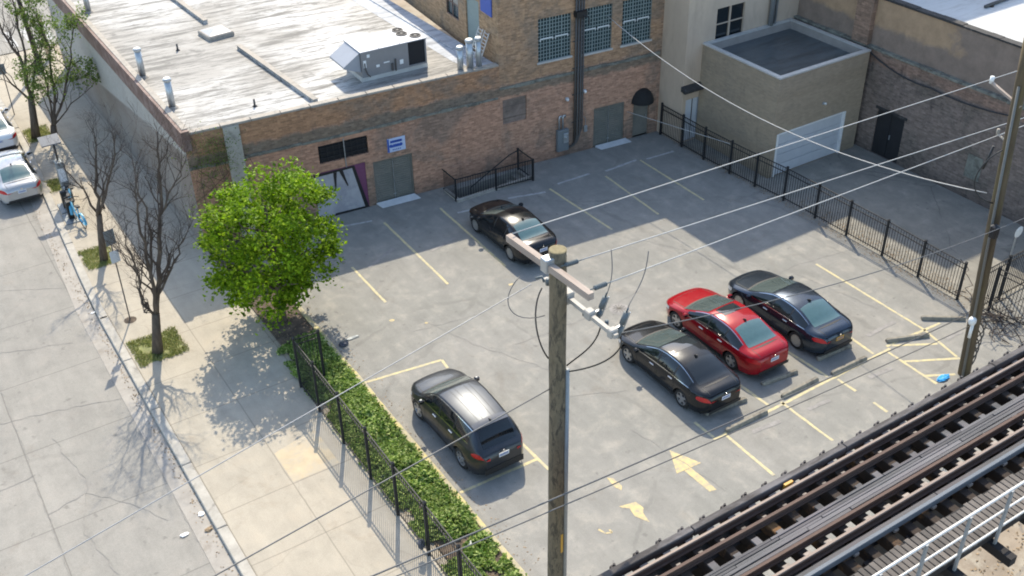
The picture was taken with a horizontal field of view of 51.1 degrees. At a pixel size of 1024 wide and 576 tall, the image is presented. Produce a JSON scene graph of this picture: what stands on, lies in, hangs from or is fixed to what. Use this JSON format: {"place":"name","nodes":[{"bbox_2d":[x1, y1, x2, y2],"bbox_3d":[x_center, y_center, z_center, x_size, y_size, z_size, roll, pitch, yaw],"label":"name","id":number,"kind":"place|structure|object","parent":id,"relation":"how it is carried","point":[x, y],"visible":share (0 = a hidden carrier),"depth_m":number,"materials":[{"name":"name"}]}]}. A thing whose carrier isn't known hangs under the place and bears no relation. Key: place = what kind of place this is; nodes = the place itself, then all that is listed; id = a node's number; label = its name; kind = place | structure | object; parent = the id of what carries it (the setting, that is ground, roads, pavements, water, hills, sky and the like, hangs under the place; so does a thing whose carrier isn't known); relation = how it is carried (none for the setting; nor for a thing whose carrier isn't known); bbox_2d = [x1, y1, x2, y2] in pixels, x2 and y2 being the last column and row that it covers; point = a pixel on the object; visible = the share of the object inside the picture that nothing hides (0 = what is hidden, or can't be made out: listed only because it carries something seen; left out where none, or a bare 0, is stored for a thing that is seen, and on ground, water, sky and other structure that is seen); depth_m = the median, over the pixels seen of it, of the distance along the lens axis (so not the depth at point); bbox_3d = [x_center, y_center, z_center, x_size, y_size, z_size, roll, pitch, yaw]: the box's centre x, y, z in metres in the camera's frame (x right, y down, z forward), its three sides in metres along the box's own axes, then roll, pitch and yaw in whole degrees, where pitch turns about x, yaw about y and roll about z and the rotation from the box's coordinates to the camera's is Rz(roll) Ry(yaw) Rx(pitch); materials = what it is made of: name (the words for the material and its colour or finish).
{"place":"outdoors","nodes":[
{"label":"outdoors","id":0,"kind":"place"},
{"bbox_2d":[0,0,215,575],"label":"road","id":1,"kind":"structure","parent":0,"point":[105,450],"depth_m":32.45,"materials":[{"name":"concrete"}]},
{"bbox_2d":[0,107,18,150],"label":"parked car","id":2,"kind":"object","parent":1,"relation":"on","point":[9,139],"visible":1,"depth_m":48.77,"materials":[{"name":"white paint"}]},
{"bbox_2d":[0,149,42,204],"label":"parked car","id":3,"kind":"object","parent":1,"relation":"on","point":[20,180],"visible":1,"depth_m":44.86,"materials":[{"name":"silver metal"}]},
{"bbox_2d":[0,288,198,575],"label":"road cracks","id":4,"kind":"object","parent":1,"relation":"on","point":[79,472],"visible":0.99,"depth_m":31.07,"materials":[{"name":"black asphalt"}]},
{"bbox_2d":[9,144,241,575],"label":"gutter","id":5,"kind":"object","parent":1,"relation":"on","point":[142,417],"visible":0.92,"depth_m":34.06,"materials":[{"name":"concrete"}]},
{"bbox_2d":[0,98,255,575],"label":"kerb","id":6,"kind":"structure","parent":1,"relation":"on","point":[236,553],"depth_m":34.68,"materials":[{"name":"concrete"}]},
{"bbox_2d":[4,25,673,227],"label":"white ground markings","id":7,"kind":"object","parent":1,"relation":"on","point":[26,36],"visible":0.56,"depth_m":46.56,"materials":[{"name":"paint"}]},
{"bbox_2d":[0,47,450,575],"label":"sidewalk","id":8,"kind":"structure","parent":0,"point":[225,387],"depth_m":34.18,"materials":[{"name":"concrete"}]},
{"bbox_2d":[16,0,41,63],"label":"street lamp post","id":9,"kind":"object","parent":8,"relation":"on","point":[30,36],"visible":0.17,"depth_m":55.75,"materials":[{"name":"grey metal"}]},
{"bbox_2d":[22,124,50,143],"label":"grass","id":10,"kind":"structure","parent":8,"relation":"on","point":[29,140],"depth_m":50.37,"materials":[{"name":"green plant"}]},
{"bbox_2d":[0,0,65,138],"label":"bare tree","id":11,"kind":"object","parent":10,"relation":"on","point":[35,129],"visible":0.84,"depth_m":48.03,"materials":[{"name":"brown plant"}]},
{"bbox_2d":[0,0,100,133],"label":"leafing tree","id":12,"kind":"object","parent":8,"relation":"on","point":[39,67],"visible":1,"depth_m":48.00,"materials":[{"name":"green plant"}]},
{"bbox_2d":[37,133,74,200],"bbox_3d":[-18.739,-4.877,44.218,0.780,2.900,0.600,-21,39,-26],"label":"bike share kiosk","id":13,"kind":"object","parent":8,"relation":"on","point":[43,140],"visible":0.84,"depth_m":43.87,"materials":[{"name":"black paint"}]},
{"bbox_2d":[57,190,76,213],"bbox_3d":[-18.502,-3.669,44.320,0.600,0.780,0.900,-21,39,-26],"label":"bike dock","id":14,"kind":"object","parent":8,"relation":"on","point":[62,208],"visible":0.67,"depth_m":44.22,"materials":[{"name":"black paint"}]},
{"bbox_2d":[62,202,79,224],"bbox_3d":[-17.976,-3.164,43.563,0.600,0.780,0.900,-21,39,-26],"label":"bike dock","id":15,"kind":"object","parent":8,"relation":"on","point":[69,219],"visible":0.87,"depth_m":43.56,"materials":[{"name":"black paint"}]},
{"bbox_2d":[63,195,87,228],"bbox_3d":[-17.514,-3.033,43.121,0.628,1.046,1.680,-27,42,-32],"label":"share bicycle","id":16,"kind":"object","parent":8,"relation":"on","point":[70,201],"visible":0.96,"depth_m":43.13,"materials":[{"name":"metal"}]},
{"bbox_2d":[77,245,118,269],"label":"grass","id":17,"kind":"structure","parent":8,"relation":"on","point":[91,250],"depth_m":41.17,"materials":[{"name":"green plant"}]},
{"bbox_2d":[39,100,129,261],"bbox_3d":[-15.314,-3.853,39.718,3.411,6.291,2.483,-21,39,-26],"label":"bare tree","id":18,"kind":"object","parent":17,"relation":"on","point":[103,255],"visible":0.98,"depth_m":39.48,"materials":[{"name":"brown plant"}]},
{"bbox_2d":[103,228,136,322],"bbox_3d":[-13.507,-0.405,36.769,0.440,3.720,0.440,-30,44,-35],"label":"street sign","id":19,"kind":"object","parent":8,"relation":"on","point":[114,258],"visible":0.88,"depth_m":36.31,"materials":[{"name":"metal"}]},
{"bbox_2d":[126,325,188,367],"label":"grass","id":20,"kind":"structure","parent":8,"relation":"on","point":[174,345],"depth_m":36.46,"materials":[{"name":"green plant"}]},
{"bbox_2d":[73,100,210,354],"bbox_3d":[-11.250,-1.763,34.307,4.711,8.815,3.315,-21,39,-26],"label":"bare tree","id":21,"kind":"object","parent":20,"relation":"on","point":[157,342],"visible":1,"depth_m":33.91,"materials":[{"name":"brown plant"}]},
{"bbox_2d":[274,429,338,481],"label":"tan sidewalk slab","id":22,"kind":"structure","parent":8,"relation":"on","point":[307,454],"depth_m":31.87,"materials":[{"name":"beige concrete"}]},
{"bbox_2d":[207,240,512,575],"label":"planter soil","id":23,"kind":"structure","parent":8,"relation":"on","point":[298,319],"depth_m":37.09,"materials":[{"name":"brown soil"}]},
{"bbox_2d":[189,156,347,335],"bbox_3d":[-8.156,-1.502,36.179,5.180,6.212,5.947,16,38,24],"label":"maple tree","id":24,"kind":"object","parent":23,"relation":"on","point":[293,270],"visible":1,"depth_m":35.11,"materials":[{"name":"green plant"}]},
{"bbox_2d":[276,330,526,575],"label":"ground cover","id":25,"kind":"object","parent":23,"relation":"on","point":[373,414],"visible":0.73,"depth_m":31.36,"materials":[{"name":"green plant"}]},
{"bbox_2d":[291,329,481,575],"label":"metal fence","id":26,"kind":"object","parent":8,"relation":"on","point":[423,505],"visible":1,"depth_m":30.20,"materials":[{"name":"black metal"}]},
{"bbox_2d":[298,306,527,575],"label":"planter kerb","id":27,"kind":"structure","parent":8,"relation":"on","point":[480,523],"depth_m":32.08,"materials":[{"name":"beige concrete"}]},
{"bbox_2d":[0,0,1023,575],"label":"ground","id":28,"kind":"structure","parent":0,"point":[968,564],"depth_m":28.52,"materials":[{"name":"grey concrete"}]},
{"bbox_2d":[47,0,501,242],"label":"brick building","id":29,"kind":"structure","parent":28,"relation":"on","point":[440,112],"depth_m":43.83,"materials":[{"name":"brown brick"}]},
{"bbox_2d":[133,47,148,78],"bbox_3d":[-14.970,-9.062,43.105,0.468,1.250,0.461,-21,39,-26],"label":"roof vent pipe","id":30,"kind":"object","parent":29,"relation":"on","point":[139,61],"visible":0.94,"depth_m":43.01,"materials":[{"name":"metal"}]},
{"bbox_2d":[162,77,178,109],"bbox_3d":[-12.979,-7.389,40.615,0.468,1.220,0.461,-21,39,-26],"label":"roof vent pipe","id":31,"kind":"object","parent":29,"relation":"on","point":[169,94],"visible":0.95,"depth_m":40.52,"materials":[{"name":"metal"}]},
{"bbox_2d":[173,0,207,23],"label":"roof duct","id":32,"kind":"object","parent":29,"relation":"on","point":[193,12],"visible":1,"depth_m":49.33,"materials":[{"name":"white metal"}]},
{"bbox_2d":[168,119,254,240],"bbox_3d":[-11.155,-3.796,40.153,3.940,5.428,0.509,-18,38,-22],"label":"climbing vine","id":33,"kind":"object","parent":29,"relation":"attached to","point":[218,156],"visible":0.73,"depth_m":39.74,"materials":[{"name":"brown plant"}]},
{"bbox_2d":[198,24,233,41],"bbox_3d":[-13.031,-11.285,47.126,1.200,0.320,1.200,-25,41,-30],"label":"skylight","id":34,"kind":"object","parent":29,"relation":"on","point":[215,33],"visible":1,"depth_m":46.90,"materials":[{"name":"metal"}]},
{"bbox_2d":[236,44,317,102],"bbox_3d":[-9.593,-8.739,43.407,0.220,0.182,7.111,-23,40,-29],"label":"roof duct","id":35,"kind":"object","parent":29,"relation":"on","point":[301,90],"visible":1,"depth_m":43.15,"materials":[{"name":"white metal"}]},
{"bbox_2d":[318,135,367,163],"bbox_3d":[-6.679,-5.487,42.310,2.050,0.780,0.110,-17,37,-22],"label":"window","id":36,"kind":"structure","parent":29,"relation":"in","point":[333,151],"depth_m":42.32,"materials":[{"name":"black glass"}]},
{"bbox_2d":[330,25,427,82],"bbox_3d":[-5.380,-9.393,43.218,3.620,1.310,1.740,-19,38,-24],"label":"rooftop air unit","id":37,"kind":"object","parent":29,"relation":"on","point":[378,55],"visible":1,"depth_m":42.77,"materials":[{"name":"grey metal"}]},
{"bbox_2d":[373,153,414,202],"bbox_3d":[-4.857,-4.524,44.096,1.720,1.950,0.045,-17,37,-22],"label":"double door","id":38,"kind":"structure","parent":29,"relation":"in","point":[393,177],"depth_m":44.09,"materials":[{"name":"green paint"}]},
{"bbox_2d":[387,135,405,152],"bbox_3d":[-4.668,-5.801,43.219,0.780,0.600,0.028,-17,37,-22],"label":"wall sign","id":39,"kind":"object","parent":29,"relation":"attached to","point":[395,144],"visible":1,"depth_m":43.21,"materials":[{"name":"blue paint"}]},
{"bbox_2d":[456,45,463,70],"bbox_3d":[-2.086,-9.203,43.046,0.450,1.080,0.443,-21,39,-26],"label":"roof vent pipe","id":40,"kind":"object","parent":29,"relation":"on","point":[459,49],"visible":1,"depth_m":42.91,"materials":[{"name":"metal"}]},
{"bbox_2d":[465,38,473,68],"bbox_3d":[-1.708,-9.404,43.134,0.504,1.300,0.496,-21,39,-26],"label":"roof vent pipe","id":41,"kind":"object","parent":29,"relation":"on","point":[469,51],"visible":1,"depth_m":42.98,"materials":[{"name":"metal"}]},
{"bbox_2d":[474,36,481,66],"bbox_3d":[-1.353,-9.492,43.234,0.432,1.320,0.425,-21,39,-26],"label":"roof vent pipe","id":42,"kind":"object","parent":29,"relation":"on","point":[477,39],"visible":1,"depth_m":43.10,"materials":[{"name":"metal"}]},
{"bbox_2d":[405,0,664,171],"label":"tall brick building","id":43,"kind":"structure","parent":28,"relation":"on","point":[529,50],"depth_m":45.75,"materials":[{"name":"brown brick"}]},
{"bbox_2d":[446,0,458,20],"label":"window","id":44,"kind":"structure","parent":43,"relation":"in","point":[452,5],"depth_m":46.38,"materials":[{"name":"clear glass"}]},
{"bbox_2d":[467,0,479,45],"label":"roof door","id":45,"kind":"structure","parent":43,"relation":"in","point":[472,5],"depth_m":44.85,"materials":[{"name":"teal"}]},
{"bbox_2d":[503,95,525,123],"bbox_3d":[0.081,-7.545,45.196,1.130,1.120,0.040,-17,37,-22],"label":"bricked up window","id":46,"kind":"structure","parent":43,"relation":"in","point":[514,109],"depth_m":45.20,"materials":[{"name":"brick"}]},
{"bbox_2d":[537,13,572,64],"bbox_3d":[1.743,-10.330,44.324,1.680,1.944,0.180,-17,37,-22],"label":"window","id":47,"kind":"structure","parent":43,"relation":"in","point":[554,33],"depth_m":44.38,"materials":[{"name":"grey glass"}]},
{"bbox_2d":[556,115,568,151],"bbox_3d":[2.231,-6.748,46.744,0.560,1.681,0.320,-17,37,-22],"label":"electric meter","id":48,"kind":"object","parent":43,"relation":"attached to","point":[562,139],"visible":1,"depth_m":46.78,"materials":[{"name":"metal"}]},
{"bbox_2d":[569,0,589,147],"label":"electric conduits","id":49,"kind":"object","parent":43,"relation":"attached to","point":[581,13],"visible":1,"depth_m":45.43,"materials":[{"name":"black metal"}]},
{"bbox_2d":[582,4,612,55],"bbox_3d":[3.559,-10.881,45.099,1.580,2.054,0.180,-17,37,-22],"label":"window","id":50,"kind":"structure","parent":43,"relation":"in","point":[597,35],"depth_m":45.18,"materials":[{"name":"grey glass"}]},
{"bbox_2d":[593,102,623,145],"bbox_3d":[4.302,-7.345,47.978,1.600,1.900,0.045,-17,37,-22],"label":"roller door","id":51,"kind":"structure","parent":43,"relation":"in","point":[608,120],"depth_m":47.98,"materials":[{"name":"green paint"}]},
{"bbox_2d":[620,0,651,47],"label":"window","id":52,"kind":"structure","parent":43,"relation":"in","point":[636,16],"depth_m":45.91,"materials":[{"name":"grey glass"}]},
{"bbox_2d":[632,105,647,135],"bbox_3d":[5.793,-7.758,48.652,0.840,1.730,0.070,-17,37,-22],"label":"side door","id":53,"kind":"structure","parent":43,"relation":"in","point":[639,126],"depth_m":48.76,"materials":[{"name":"grey paint"}]},
{"bbox_2d":[631,88,653,105],"bbox_3d":[5.944,-8.521,47.746,1.124,0.635,0.564,-17,37,-22],"label":"arched awning","id":54,"kind":"object","parent":43,"relation":"attached to","point":[643,97],"visible":1,"depth_m":47.64,"materials":[{"name":"black fabric"}]},
{"bbox_2d":[656,0,798,143],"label":"beige building","id":55,"kind":"structure","parent":28,"relation":"on","point":[690,27],"depth_m":46.73,"materials":[{"name":"paint"}]},
{"bbox_2d":[683,97,697,139],"bbox_3d":[8.012,-7.604,48.107,0.860,2.050,0.055,-21,39,-26],"label":"door","id":56,"kind":"structure","parent":55,"relation":"in","point":[691,107],"depth_m":48.02,"materials":[{"name":"white paint"}]},
{"bbox_2d":[715,2,743,38],"bbox_3d":[9.424,-11.594,46.544,1.600,1.450,0.095,-21,39,-26],"label":"window","id":57,"kind":"structure","parent":55,"relation":"in","point":[729,19],"depth_m":46.56,"materials":[{"name":"black glass"}]},
{"bbox_2d":[598,343,1023,575],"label":"elevated railway","id":58,"kind":"object","parent":28,"relation":"on","point":[941,523],"visible":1,"depth_m":20.57,"materials":[{"name":"metal"}]},
{"bbox_2d":[794,0,1023,225],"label":"dark brick building","id":59,"kind":"structure","parent":28,"relation":"on","point":[921,50],"depth_m":43.51,"materials":[{"name":"brown brick"}]},
{"bbox_2d":[871,109,904,162],"bbox_3d":[16.256,-6.572,46.301,0.080,2.040,1.450,-21,39,-26],"label":"double door","id":60,"kind":"structure","parent":59,"relation":"in","point":[889,128],"depth_m":46.31,"materials":[{"name":"black paint"}]},
{"bbox_2d":[259,131,1023,575],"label":"parking lot","id":61,"kind":"structure","parent":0,"point":[637,419],"depth_m":36.76,"materials":[{"name":"grey asphalt"}]},
{"bbox_2d":[377,193,419,207],"bbox_3d":[-4.687,-3.622,44.410,1.820,0.080,0.400,-17,37,-22],"label":"door ramp","id":62,"kind":"structure","parent":61,"relation":"on","point":[398,200],"depth_m":44.39,"materials":[{"name":"concrete"}]},
{"bbox_2d":[410,368,523,476],"bbox_3d":[-1.423,3.719,32.167,2.130,1.654,4.444,-21,39,-26],"label":"parked suv","id":63,"kind":"object","parent":61,"relation":"on","point":[450,405],"visible":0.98,"depth_m":31.10,"materials":[{"name":"grey paint"}]},
{"bbox_2d":[444,175,530,202],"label":"stairwell kerb","id":64,"kind":"structure","parent":61,"relation":"on","point":[471,196],"depth_m":44.83,"materials":[{"name":"concrete"}]},
{"bbox_2d":[442,148,533,201],"bbox_3d":[-0.978,-4.457,45.362,3.710,2.072,1.273,-18,38,-23],"label":"stair railing","id":65,"kind":"object","parent":61,"relation":"on","point":[495,169],"visible":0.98,"depth_m":44.89,"materials":[{"name":"black metal"}]},
{"bbox_2d":[451,170,524,197],"bbox_3d":[-0.973,-3.706,45.921,3.400,1.600,0.900,-21,39,-26],"label":"stairwell","id":66,"kind":"object","parent":61,"relation":"in","point":[492,183],"visible":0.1,"depth_m":46.04,"materials":[{"name":"concrete"}]},
{"bbox_2d":[26,143,972,575],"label":"leaf litter","id":67,"kind":"object","parent":61,"relation":"on","point":[400,405],"visible":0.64,"depth_m":38.69,"materials":[{"name":"brown plant"}]},
{"bbox_2d":[469,199,556,263],"bbox_3d":[-0.017,-2.442,41.356,2.106,1.422,4.424,-21,39,-26],"label":"parked car","id":68,"kind":"object","parent":61,"relation":"on","point":[496,221],"visible":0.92,"depth_m":40.54,"materials":[{"name":"black paint"}]},
{"bbox_2d":[389,283,715,533],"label":"arrow markings","id":69,"kind":"object","parent":61,"relation":"on","point":[636,508],"visible":0.87,"depth_m":30.85,"materials":[{"name":"yellow paint"}]},
{"bbox_2d":[506,233,648,575],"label":"utility pole","id":70,"kind":"object","parent":61,"relation":"on","point":[554,264],"visible":1,"depth_m":21.83,"materials":[{"name":"brown wood"}]},
{"bbox_2d":[25,284,531,575],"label":"overhead wire","id":71,"kind":"object","parent":70,"relation":"attached to","point":[267,436],"visible":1,"depth_m":18.65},
{"bbox_2d":[213,388,549,575],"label":"overhead wire","id":72,"kind":"object","parent":70,"relation":"attached to","point":[375,486],"visible":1,"depth_m":19.62,"materials":[{"name":"black metal"}]},
{"bbox_2d":[582,118,1022,259],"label":"power line","id":73,"kind":"object","parent":70,"relation":"attached to","point":[782,195],"visible":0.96,"depth_m":24.34,"materials":[{"name":"metal"}]},
{"bbox_2d":[610,125,1023,281],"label":"power line","id":74,"kind":"object","parent":70,"relation":"attached to","point":[795,212],"visible":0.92,"depth_m":23.90,"materials":[{"name":"metal"}]},
{"bbox_2d":[622,218,1023,332],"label":"overhead wire","id":75,"kind":"object","parent":70,"relation":"attached to","point":[813,289],"visible":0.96,"depth_m":24.71,"materials":[{"name":"grey metal"}]},
{"bbox_2d":[595,138,630,149],"bbox_3d":[4.578,-6.508,48.340,1.720,0.080,0.360,-17,37,-22],"label":"door ramp","id":76,"kind":"structure","parent":61,"relation":"on","point":[612,143],"depth_m":48.32,"materials":[{"name":"concrete"}]},
{"bbox_2d":[609,303,628,314],"bbox_3d":[3.789,0.723,37.837,0.720,0.016,0.720,-21,39,-26],"label":"manhole cover","id":77,"kind":"object","parent":61,"relation":"on","point":[619,308],"visible":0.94,"depth_m":37.83,"materials":[{"name":"metal"}]},
{"bbox_2d":[351,160,959,492],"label":"yellow stall markings","id":78,"kind":"object","parent":61,"relation":"on","point":[535,456],"visible":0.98,"depth_m":35.23,"materials":[{"name":"paint"}]},
{"bbox_2d":[368,191,962,432],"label":"dark stain marks","id":79,"kind":"object","parent":61,"relation":"on","point":[871,376],"visible":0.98,"depth_m":36.28,"materials":[{"name":"liquid"}]},
{"bbox_2d":[416,215,929,489],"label":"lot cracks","id":80,"kind":"object","parent":61,"relation":"on","point":[638,291],"visible":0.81,"depth_m":37.47,"materials":[{"name":"black asphalt"}]},
{"bbox_2d":[618,320,740,414],"bbox_3d":[5.280,2.252,34.308,2.143,1.421,4.644,-21,39,-26],"label":"parked car","id":81,"kind":"object","parent":61,"relation":"on","point":[692,373],"visible":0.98,"depth_m":33.41,"materials":[{"name":"black paint"}]},
{"bbox_2d":[666,288,788,375],"bbox_3d":[7.123,1.172,35.831,2.162,1.421,4.704,-21,39,-26],"label":"parked car","id":82,"kind":"object","parent":61,"relation":"on","point":[746,340],"visible":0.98,"depth_m":34.92,"materials":[{"name":"red paint"}]},
{"bbox_2d":[725,409,767,432],"bbox_3d":[7.175,4.047,32.752,1.653,0.124,0.173,-20,39,-25],"label":"wheel stop","id":83,"kind":"object","parent":61,"relation":"on","point":[743,422],"visible":1,"depth_m":32.68,"materials":[{"name":"concrete"}]},
{"bbox_2d":[761,369,797,385],"bbox_3d":[8.605,2.863,34.442,1.395,0.124,0.172,-16,37,-21],"label":"wheel stop","id":84,"kind":"object","parent":61,"relation":"on","point":[779,377],"visible":1,"depth_m":34.38,"materials":[{"name":"concrete"}]},
{"bbox_2d":[728,270,852,354],"bbox_3d":[9.453,0.543,36.677,2.162,1.421,4.724,-21,39,-26],"label":"parked car","id":85,"kind":"object","parent":61,"relation":"on","point":[813,321],"visible":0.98,"depth_m":35.76,"materials":[{"name":"blue paint"}]},
{"bbox_2d":[780,376,818,397],"bbox_3d":[9.146,3.141,34.017,1.577,0.124,0.172,-21,39,-27],"label":"wheel stop","id":86,"kind":"object","parent":61,"relation":"on","point":[815,379],"visible":0.98,"depth_m":33.96,"materials":[{"name":"concrete"}]},
{"bbox_2d":[659,102,967,299],"bbox_3d":[11.298,-3.993,43.107,0.278,1.600,16.264,-22,39,-27],"label":"metal fence","id":87,"kind":"object","parent":61,"relation":"on","point":[731,151],"visible":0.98,"depth_m":42.29,"materials":[{"name":"black metal"}]},
{"bbox_2d":[816,343,851,360],"bbox_3d":[10.668,2.103,35.489,1.493,0.124,0.173,-19,38,-24],"label":"wheel stop","id":88,"kind":"object","parent":61,"relation":"on","point":[834,352],"visible":0.94,"depth_m":35.41,"materials":[{"name":"concrete"}]},
{"bbox_2d":[830,355,866,374],"bbox_3d":[10.981,2.508,34.886,1.549,0.124,0.172,-20,38,-25],"label":"wheel stop","id":89,"kind":"object","parent":61,"relation":"on","point":[849,365],"visible":0.98,"depth_m":34.82,"materials":[{"name":"concrete"}]},
{"bbox_2d":[885,333,929,342],"bbox_3d":[13.315,1.663,36.049,1.547,0.124,0.170,-7,35,-8],"label":"wheel stop","id":90,"kind":"object","parent":61,"relation":"on","point":[900,338],"visible":0.97,"depth_m":35.99,"materials":[{"name":"concrete"}]},
{"bbox_2d":[921,315,965,320],"bbox_3d":[14.868,1.032,36.924,1.490,0.124,0.173,1,34,3],"label":"wheel stop","id":91,"kind":"object","parent":61,"relation":"on","point":[937,318],"visible":0.98,"depth_m":36.88,"materials":[{"name":"concrete"}]},
{"bbox_2d":[954,259,1023,343],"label":"vines","id":92,"kind":"object","parent":61,"relation":"on","point":[996,317],"visible":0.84,"depth_m":36.63,"materials":[{"name":"brown plant"}]},
{"bbox_2d":[958,39,1023,376],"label":"utility pole","id":93,"kind":"object","parent":61,"relation":"on","point":[970,342],"visible":0.99,"depth_m":31.12,"materials":[{"name":"brown wood"}]},
{"bbox_2d":[371,315,965,575],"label":"overhead wire","id":94,"kind":"object","parent":93,"relation":"attached to","point":[406,561],"visible":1,"depth_m":22.15,"materials":[{"name":"black metal"}]},
{"bbox_2d":[396,326,968,575],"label":"overhead wire","id":95,"kind":"object","parent":93,"relation":"attached to","point":[655,465],"visible":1,"depth_m":22.24,"materials":[{"name":"black metal"}]},
{"bbox_2d":[512,71,1016,233],"bbox_3d":[12.213,-5.420,29.347,30.348,2.308,0.024,-23,40,-29],"label":"power line","id":96,"kind":"object","parent":93,"relation":"attached to","point":[746,158],"visible":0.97,"depth_m":24.77,"materials":[{"name":"metal"}]},
{"bbox_2d":[608,16,986,192],"bbox_3d":[8.967,-6.675,38.422,0.030,1.330,18.813,-20,39,-25],"label":"service cable","id":97,"kind":"object","parent":93,"relation":"attached to","point":[795,134],"visible":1,"depth_m":37.29,"materials":[{"name":"black rubber"}]},
{"bbox_2d":[987,266,1023,325],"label":"metal fence","id":98,"kind":"object","parent":61,"relation":"on","point":[995,286],"visible":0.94,"depth_m":36.51,"materials":[{"name":"black metal"}]},
{"bbox_2d":[684,139,1023,309],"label":"alley","id":99,"kind":"structure","parent":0,"point":[937,216],"depth_m":42.93,"materials":[{"name":"concrete"}]},
{"bbox_2d":[695,18,870,178],"bbox_3d":[11.725,-8.298,47.042,5.250,4.860,4.700,-21,39,-26],"label":"brick annex","id":100,"kind":"object","parent":99,"relation":"on","point":[791,75],"visible":0.91,"depth_m":45.70,"materials":[{"name":"beige brick"}]},
{"bbox_2d":[772,111,845,176],"bbox_3d":[12.706,-6.211,45.967,4.050,1.990,0.150,-21,39,-26],"label":"garage door","id":101,"kind":"structure","parent":100,"relation":"in","point":[805,151],"depth_m":46.00,"materials":[{"name":"white paint"}]},
{"bbox_2d":[984,250,1023,305],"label":"metal gate","id":102,"kind":"structure","parent":99,"relation":"on","point":[1008,263],"depth_m":37.34,"materials":[{"name":"black metal"}]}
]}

